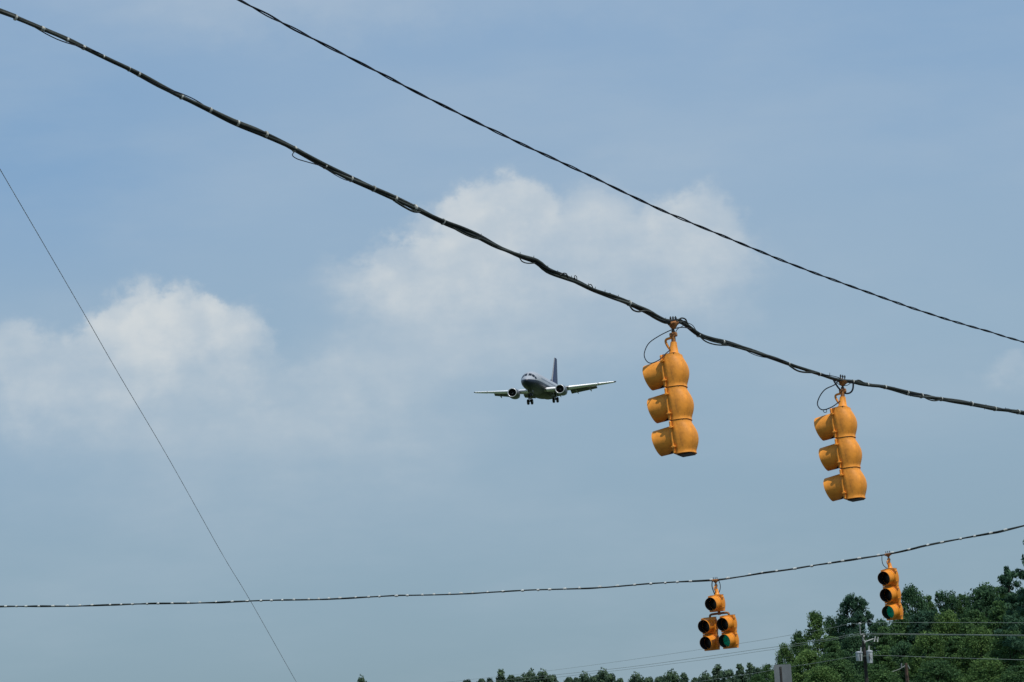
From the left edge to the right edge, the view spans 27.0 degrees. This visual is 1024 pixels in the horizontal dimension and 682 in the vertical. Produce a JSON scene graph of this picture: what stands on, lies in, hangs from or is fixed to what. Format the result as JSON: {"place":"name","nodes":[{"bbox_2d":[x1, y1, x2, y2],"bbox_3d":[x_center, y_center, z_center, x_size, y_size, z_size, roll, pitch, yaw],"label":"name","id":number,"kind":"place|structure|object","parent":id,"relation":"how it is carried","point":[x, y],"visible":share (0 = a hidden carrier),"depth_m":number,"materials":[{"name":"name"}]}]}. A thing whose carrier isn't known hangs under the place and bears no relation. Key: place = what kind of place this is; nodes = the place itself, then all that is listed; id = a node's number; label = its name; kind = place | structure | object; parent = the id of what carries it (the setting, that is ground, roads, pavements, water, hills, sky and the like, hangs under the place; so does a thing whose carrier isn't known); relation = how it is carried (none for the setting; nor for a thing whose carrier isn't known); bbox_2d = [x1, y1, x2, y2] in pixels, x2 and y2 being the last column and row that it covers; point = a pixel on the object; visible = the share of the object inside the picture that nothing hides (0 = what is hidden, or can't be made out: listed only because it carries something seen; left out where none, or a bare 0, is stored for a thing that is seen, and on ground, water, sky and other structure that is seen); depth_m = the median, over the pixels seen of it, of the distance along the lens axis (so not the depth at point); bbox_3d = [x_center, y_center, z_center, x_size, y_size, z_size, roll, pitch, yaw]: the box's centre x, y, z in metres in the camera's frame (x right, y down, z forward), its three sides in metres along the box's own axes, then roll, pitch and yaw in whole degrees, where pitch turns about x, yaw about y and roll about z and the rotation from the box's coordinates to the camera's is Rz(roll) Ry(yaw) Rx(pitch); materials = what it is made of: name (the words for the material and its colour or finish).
{"place":"outdoors","nodes":[
{"label":"outdoors","id":0,"kind":"place"},
{"bbox_2d":[0,169,295,680],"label":"guy wire","id":1,"kind":"object","parent":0,"point":[133,399],"visible":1,"depth_m":27.23,"materials":[{"name":"grey metal"}]},
{"bbox_2d":[0,8,1023,414],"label":"span cable","id":2,"kind":"object","parent":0,"point":[414,208],"visible":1,"depth_m":20.16,"materials":[{"name":"metal"}]},
{"bbox_2d":[642,316,698,456],"bbox_3d":[1.651,0.464,22.069,0.536,1.467,0.471,-12,-13,20],"label":"traffic signal","id":3,"kind":"object","parent":2,"relation":"hanging from","point":[674,402],"visible":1,"depth_m":21.97,"materials":[{"name":"metal"}]},
{"bbox_2d":[814,374,866,501],"bbox_3d":[3.695,1.098,24.082,0.487,1.438,0.461,-13,-14,24],"label":"traffic signal","id":4,"kind":"object","parent":2,"relation":"hanging from","point":[843,453],"visible":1,"depth_m":23.97,"materials":[{"name":"metal"}]},
{"bbox_2d":[0,525,1023,606],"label":"span cable","id":5,"kind":"object","parent":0,"point":[706,580],"visible":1,"depth_m":46.89,"materials":[{"name":"black metal"}]},
{"bbox_2d":[698,577,738,650],"bbox_3d":[4.341,5.767,45.221,0.842,1.530,0.442,-12,-12,35],"label":"traffic signal","id":6,"kind":"object","parent":5,"relation":"hanging from","point":[711,639],"visible":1,"depth_m":45.15,"materials":[{"name":"metal"}]},
{"bbox_2d":[878,551,902,620],"bbox_3d":[7.777,5.028,43.908,0.378,1.419,0.441,-13,-12,39],"label":"traffic signal","id":7,"kind":"object","parent":5,"relation":"hanging from","point":[890,591],"visible":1,"depth_m":43.83,"materials":[{"name":"metal"}]},
{"bbox_2d":[0,0,1023,681],"label":"sky","id":8,"kind":"structure","parent":0,"point":[308,350],"materials":[{"name":"blue"}]},
{"bbox_2d":[474,358,615,404],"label":"airplane","id":9,"kind":"object","parent":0,"point":[536,385],"visible":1,"depth_m":425.25,"materials":[{"name":"grey metal"}]},
{"bbox_2d":[237,0,1023,342],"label":"twisted cable","id":10,"kind":"object","parent":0,"point":[589,174],"visible":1,"depth_m":22.96,"materials":[{"name":"metal"}]},
{"label":"road","id":11,"kind":"structure","parent":0,"visible":0},
{"bbox_2d":[774,664,791,681],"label":"road sign","id":12,"kind":"object","parent":11,"relation":"on","point":[782,673],"visible":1,"depth_m":59.25,"materials":[{"name":"metal"}]},
{"label":"ground","id":13,"kind":"structure","parent":0,"visible":0},
{"bbox_2d":[357,674,366,681],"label":"tree","id":14,"kind":"object","parent":13,"relation":"on","point":[361,679],"visible":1,"depth_m":424.84,"materials":[{"name":"green plant"}]},
{"bbox_2d":[495,669,506,681],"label":"tree","id":15,"kind":"object","parent":13,"relation":"on","point":[501,673],"visible":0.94,"depth_m":460.28,"materials":[{"name":"green plant"}]},
{"bbox_2d":[507,674,516,681],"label":"tree","id":16,"kind":"object","parent":13,"relation":"on","point":[511,677],"visible":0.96,"depth_m":424.61,"materials":[{"name":"green plant"}]},
{"bbox_2d":[520,667,535,681],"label":"tree","id":17,"kind":"object","parent":13,"relation":"on","point":[530,674],"visible":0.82,"depth_m":471.56,"materials":[{"name":"green plant"}]},
{"bbox_2d":[533,668,553,681],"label":"tree","id":18,"kind":"object","parent":13,"relation":"on","point":[542,675],"visible":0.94,"depth_m":436.12,"materials":[{"name":"green plant"}]},
{"bbox_2d":[551,674,558,681],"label":"tree","id":19,"kind":"object","parent":13,"relation":"on","point":[555,679],"visible":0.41,"depth_m":459.95,"materials":[{"name":"green plant"}]},
{"bbox_2d":[563,676,573,681],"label":"tree","id":20,"kind":"object","parent":13,"relation":"on","point":[568,679],"visible":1,"depth_m":424.20,"materials":[{"name":"green plant"}]},
{"bbox_2d":[579,670,591,681],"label":"tree","id":21,"kind":"object","parent":13,"relation":"on","point":[585,677],"visible":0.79,"depth_m":471.57,"materials":[{"name":"green plant"}]},
{"bbox_2d":[589,675,598,681],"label":"tree","id":22,"kind":"object","parent":13,"relation":"on","point":[593,678],"visible":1,"depth_m":436.17,"materials":[{"name":"green plant"}]},
{"bbox_2d":[595,667,608,681],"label":"tree","id":23,"kind":"object","parent":13,"relation":"on","point":[602,675],"visible":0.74,"depth_m":459.74,"materials":[{"name":"green plant"}]},
{"bbox_2d":[604,673,617,681],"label":"tree","id":24,"kind":"object","parent":13,"relation":"on","point":[610,677],"visible":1,"depth_m":424.32,"materials":[{"name":"green plant"}]},
{"bbox_2d":[628,671,643,681],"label":"tree","id":25,"kind":"object","parent":13,"relation":"on","point":[637,678],"visible":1,"depth_m":471.48,"materials":[{"name":"green plant"}]},
{"bbox_2d":[644,676,653,681],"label":"tree","id":26,"kind":"object","parent":13,"relation":"on","point":[649,679],"visible":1,"depth_m":435.99,"materials":[{"name":"green plant"}]},
{"bbox_2d":[654,676,662,681],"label":"tree","id":27,"kind":"object","parent":13,"relation":"on","point":[657,679],"visible":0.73,"depth_m":459.70,"materials":[{"name":"green plant"}]},
{"bbox_2d":[659,668,681,681],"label":"tree","id":28,"kind":"object","parent":13,"relation":"on","point":[670,676],"visible":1,"depth_m":423.81,"materials":[{"name":"green plant"}]},
{"bbox_2d":[680,672,688,681],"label":"tree","id":29,"kind":"object","parent":13,"relation":"on","point":[684,677],"visible":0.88,"depth_m":448.02,"materials":[{"name":"green plant"}]},
{"bbox_2d":[697,669,713,681],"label":"tree","id":30,"kind":"object","parent":13,"relation":"on","point":[703,677],"visible":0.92,"depth_m":435.73,"materials":[{"name":"green plant"}]},
{"bbox_2d":[711,664,726,681],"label":"tree","id":31,"kind":"object","parent":13,"relation":"on","point":[717,672],"visible":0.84,"depth_m":459.84,"materials":[{"name":"green plant"}]},
{"bbox_2d":[721,669,741,681],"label":"tree","id":32,"kind":"object","parent":13,"relation":"on","point":[728,673],"visible":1,"depth_m":423.98,"materials":[{"name":"green plant"}]},
{"bbox_2d":[735,663,748,681],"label":"tree","id":33,"kind":"object","parent":13,"relation":"on","point":[741,672],"visible":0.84,"depth_m":447.90,"materials":[{"name":"green plant"}]},
{"bbox_2d":[745,662,754,680],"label":"tree","id":34,"kind":"object","parent":13,"relation":"on","point":[750,667],"visible":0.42,"depth_m":471.89,"materials":[{"name":"green plant"}]},
{"bbox_2d":[747,667,762,681],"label":"tree","id":35,"kind":"object","parent":13,"relation":"on","point":[756,670],"visible":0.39,"depth_m":436.25,"materials":[{"name":"green plant"}]},
{"bbox_2d":[748,673,765,681],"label":"tree","id":36,"kind":"object","parent":13,"relation":"on","point":[755,677],"visible":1,"depth_m":242.39,"materials":[{"name":"green plant"}]},
{"bbox_2d":[759,663,773,681],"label":"tree","id":37,"kind":"object","parent":13,"relation":"on","point":[766,668],"visible":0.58,"depth_m":258.25,"materials":[{"name":"green plant"}]},
{"bbox_2d":[765,662,798,681],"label":"tree","id":38,"kind":"object","parent":13,"relation":"on","point":[772,677],"visible":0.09,"depth_m":225.07,"materials":[{"name":"green plant"}]},
{"bbox_2d":[772,642,800,675],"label":"tree","id":39,"kind":"object","parent":13,"relation":"on","point":[787,654],"visible":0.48,"depth_m":254.84,"materials":[{"name":"green plant"}]},
{"bbox_2d":[790,629,809,679],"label":"tree","id":40,"kind":"object","parent":13,"relation":"on","point":[798,638],"visible":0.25,"depth_m":258.92,"materials":[{"name":"green plant"}]},
{"bbox_2d":[791,649,823,681],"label":"tree","id":41,"kind":"object","parent":13,"relation":"on","point":[808,657],"visible":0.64,"depth_m":221.65,"materials":[{"name":"green plant"}]},
{"bbox_2d":[795,610,829,681],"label":"tree","id":42,"kind":"object","parent":13,"relation":"on","point":[816,618],"visible":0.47,"depth_m":253.26,"materials":[{"name":"green plant"}]},
{"bbox_2d":[801,665,842,681],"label":"tree","id":43,"kind":"object","parent":13,"relation":"on","point":[823,674],"visible":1,"depth_m":201.65,"materials":[{"name":"green plant"}]},
{"bbox_2d":[821,636,846,678],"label":"tree","id":44,"kind":"object","parent":13,"relation":"on","point":[831,645],"visible":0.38,"depth_m":237.10,"materials":[{"name":"green plant"}]},
{"bbox_2d":[809,651,860,681],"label":"tree","id":45,"kind":"object","parent":13,"relation":"on","point":[841,667],"visible":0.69,"depth_m":218.35,"materials":[{"name":"green plant"}]},
{"bbox_2d":[822,614,849,652],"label":"pine tree","id":46,"kind":"object","parent":13,"relation":"on","point":[833,632],"visible":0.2,"depth_m":277.34,"materials":[{"name":"green plant"}]},
{"bbox_2d":[835,592,875,680],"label":"pine tree","id":47,"kind":"object","parent":13,"relation":"on","point":[850,602],"visible":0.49,"depth_m":273.30,"materials":[{"name":"green plant"}]},
{"bbox_2d":[840,652,870,681],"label":"tree","id":48,"kind":"object","parent":13,"relation":"on","point":[860,664],"visible":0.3,"depth_m":222.40,"materials":[{"name":"green plant"}]},
{"bbox_2d":[840,632,873,671],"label":"tree","id":49,"kind":"object","parent":13,"relation":"on","point":[853,643],"visible":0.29,"depth_m":241.74,"materials":[{"name":"green plant"}]},
{"bbox_2d":[855,623,878,681],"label":"utility pole","id":50,"kind":"object","parent":13,"relation":"on","point":[869,658],"visible":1,"depth_m":138.15,"materials":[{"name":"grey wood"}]},
{"bbox_2d":[451,622,992,681],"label":"power line","id":51,"kind":"object","parent":50,"relation":"attached to","point":[815,630],"visible":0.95,"depth_m":134.37,"materials":[{"name":"metal"}]},
{"bbox_2d":[487,633,986,681],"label":"power line","id":52,"kind":"object","parent":50,"relation":"attached to","point":[779,646],"visible":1,"depth_m":151.58,"materials":[{"name":"rubber"}]},
{"bbox_2d":[518,634,1006,681],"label":"power line","id":53,"kind":"object","parent":50,"relation":"attached to","point":[786,647],"visible":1,"depth_m":157.54,"materials":[{"name":"rubber"}]},
{"bbox_2d":[698,655,1016,681],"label":"power line","id":54,"kind":"object","parent":50,"relation":"attached to","point":[876,655],"visible":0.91,"depth_m":136.83,"materials":[{"name":"rubber"}]},
{"bbox_2d":[865,618,887,656],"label":"tree","id":55,"kind":"object","parent":13,"relation":"on","point":[874,627],"visible":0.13,"depth_m":288.67,"materials":[{"name":"green plant"}]},
{"bbox_2d":[856,663,902,681],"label":"tree","id":56,"kind":"object","parent":13,"relation":"on","point":[877,673],"visible":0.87,"depth_m":200.52,"materials":[{"name":"green plant"}]},
{"bbox_2d":[867,645,900,681],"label":"tree","id":57,"kind":"object","parent":13,"relation":"on","point":[882,660],"visible":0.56,"depth_m":218.96,"materials":[{"name":"green plant"}]},
{"bbox_2d":[871,626,901,671],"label":"tree","id":58,"kind":"object","parent":13,"relation":"on","point":[882,640],"visible":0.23,"depth_m":243.15,"materials":[{"name":"green plant"}]},
{"bbox_2d":[892,663,909,681],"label":"utility pole","id":59,"kind":"object","parent":13,"relation":"on","point":[906,666],"visible":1,"depth_m":130.19,"materials":[{"name":"brown wood"}]},
{"bbox_2d":[883,617,922,664],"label":"tree","id":60,"kind":"object","parent":13,"relation":"on","point":[897,628],"visible":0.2,"depth_m":246.80,"materials":[{"name":"green plant"}]},
{"bbox_2d":[888,640,918,681],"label":"tree","id":61,"kind":"object","parent":13,"relation":"on","point":[901,650],"visible":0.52,"depth_m":220.77,"materials":[{"name":"green plant"}]},
{"bbox_2d":[901,583,931,631],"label":"tree","id":62,"kind":"object","parent":13,"relation":"on","point":[912,597],"visible":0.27,"depth_m":265.40,"materials":[{"name":"green plant"}]},
{"bbox_2d":[902,630,946,681],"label":"tree","id":63,"kind":"object","parent":13,"relation":"on","point":[925,642],"visible":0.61,"depth_m":216.78,"materials":[{"name":"green plant"}]},
{"bbox_2d":[906,608,948,660],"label":"pine tree","id":64,"kind":"object","parent":13,"relation":"on","point":[922,616],"visible":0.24,"depth_m":245.15,"materials":[{"name":"green plant"}]},
{"bbox_2d":[922,594,945,652],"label":"tree","id":65,"kind":"object","parent":13,"relation":"on","point":[930,603],"visible":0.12,"depth_m":269.93,"materials":[{"name":"green plant"}]},
{"bbox_2d":[910,659,970,681],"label":"tree","id":66,"kind":"object","parent":13,"relation":"on","point":[939,668],"visible":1,"depth_m":198.43,"materials":[{"name":"green plant"}]},
{"bbox_2d":[934,589,961,636],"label":"pine tree","id":67,"kind":"object","parent":13,"relation":"on","point":[949,601],"visible":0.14,"depth_m":273.52,"materials":[{"name":"green plant"}]},
{"bbox_2d":[930,609,979,677],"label":"tree","id":68,"kind":"object","parent":13,"relation":"on","point":[941,628],"visible":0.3,"depth_m":243.09,"materials":[{"name":"green plant"}]},
{"bbox_2d":[944,635,972,677],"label":"tree","id":69,"kind":"object","parent":13,"relation":"on","point":[952,647],"visible":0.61,"depth_m":215.00,"materials":[{"name":"green plant"}]},
{"bbox_2d":[955,593,971,618],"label":"tree","id":70,"kind":"object","parent":13,"relation":"on","point":[962,605],"visible":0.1,"depth_m":275.26,"materials":[{"name":"green plant"}]},
{"bbox_2d":[949,608,995,676],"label":"tree","id":71,"kind":"object","parent":13,"relation":"on","point":[972,615],"visible":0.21,"depth_m":242.01,"materials":[{"name":"green plant"}]},
{"bbox_2d":[960,582,999,677],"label":"tree","id":72,"kind":"object","parent":13,"relation":"on","point":[985,597],"visible":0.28,"depth_m":265.29,"materials":[{"name":"green plant"}]},
{"bbox_2d":[953,625,1010,678],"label":"tree","id":73,"kind":"object","parent":13,"relation":"on","point":[982,642],"visible":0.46,"depth_m":212.98,"materials":[{"name":"green plant"}]},
{"bbox_2d":[959,656,1012,681],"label":"tree","id":74,"kind":"object","parent":13,"relation":"on","point":[987,668],"visible":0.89,"depth_m":196.60,"materials":[{"name":"green plant"}]},
{"bbox_2d":[983,599,1017,662],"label":"tree","id":75,"kind":"object","parent":13,"relation":"on","point":[999,609],"visible":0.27,"depth_m":239.58,"materials":[{"name":"green plant"}]},
{"bbox_2d":[994,585,1006,598],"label":"tree","id":76,"kind":"object","parent":13,"relation":"on","point":[1002,596],"visible":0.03,"depth_m":272.05,"materials":[{"name":"green plant"}]},
{"bbox_2d":[981,630,1023,680],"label":"tree","id":77,"kind":"object","parent":13,"relation":"on","point":[1000,653],"visible":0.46,"depth_m":208.80,"materials":[{"name":"green plant"}]},
{"bbox_2d":[988,566,1023,631],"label":"pine tree","id":78,"kind":"object","parent":13,"relation":"on","point":[1005,579],"visible":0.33,"depth_m":260.02,"materials":[{"name":"green plant"}]},
{"bbox_2d":[994,540,1023,654],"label":"pine tree","id":79,"kind":"object","parent":13,"relation":"on","point":[1015,642],"visible":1,"depth_m":203.13,"materials":[{"name":"green plant"}]},
{"bbox_2d":[994,665,1023,681],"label":"tree","id":80,"kind":"object","parent":13,"relation":"on","point":[1015,674],"visible":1,"depth_m":192.71,"materials":[{"name":"green plant"}]},
{"bbox_2d":[998,610,1023,664],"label":"tree","id":81,"kind":"object","parent":13,"relation":"on","point":[1005,626],"visible":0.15,"depth_m":235.10,"materials":[{"name":"green plant"}]},
{"bbox_2d":[1005,587,1023,613],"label":"pine tree","id":82,"kind":"object","parent":13,"relation":"on","point":[1014,604],"visible":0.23,"depth_m":259.04,"materials":[{"name":"green plant"}]}
]}

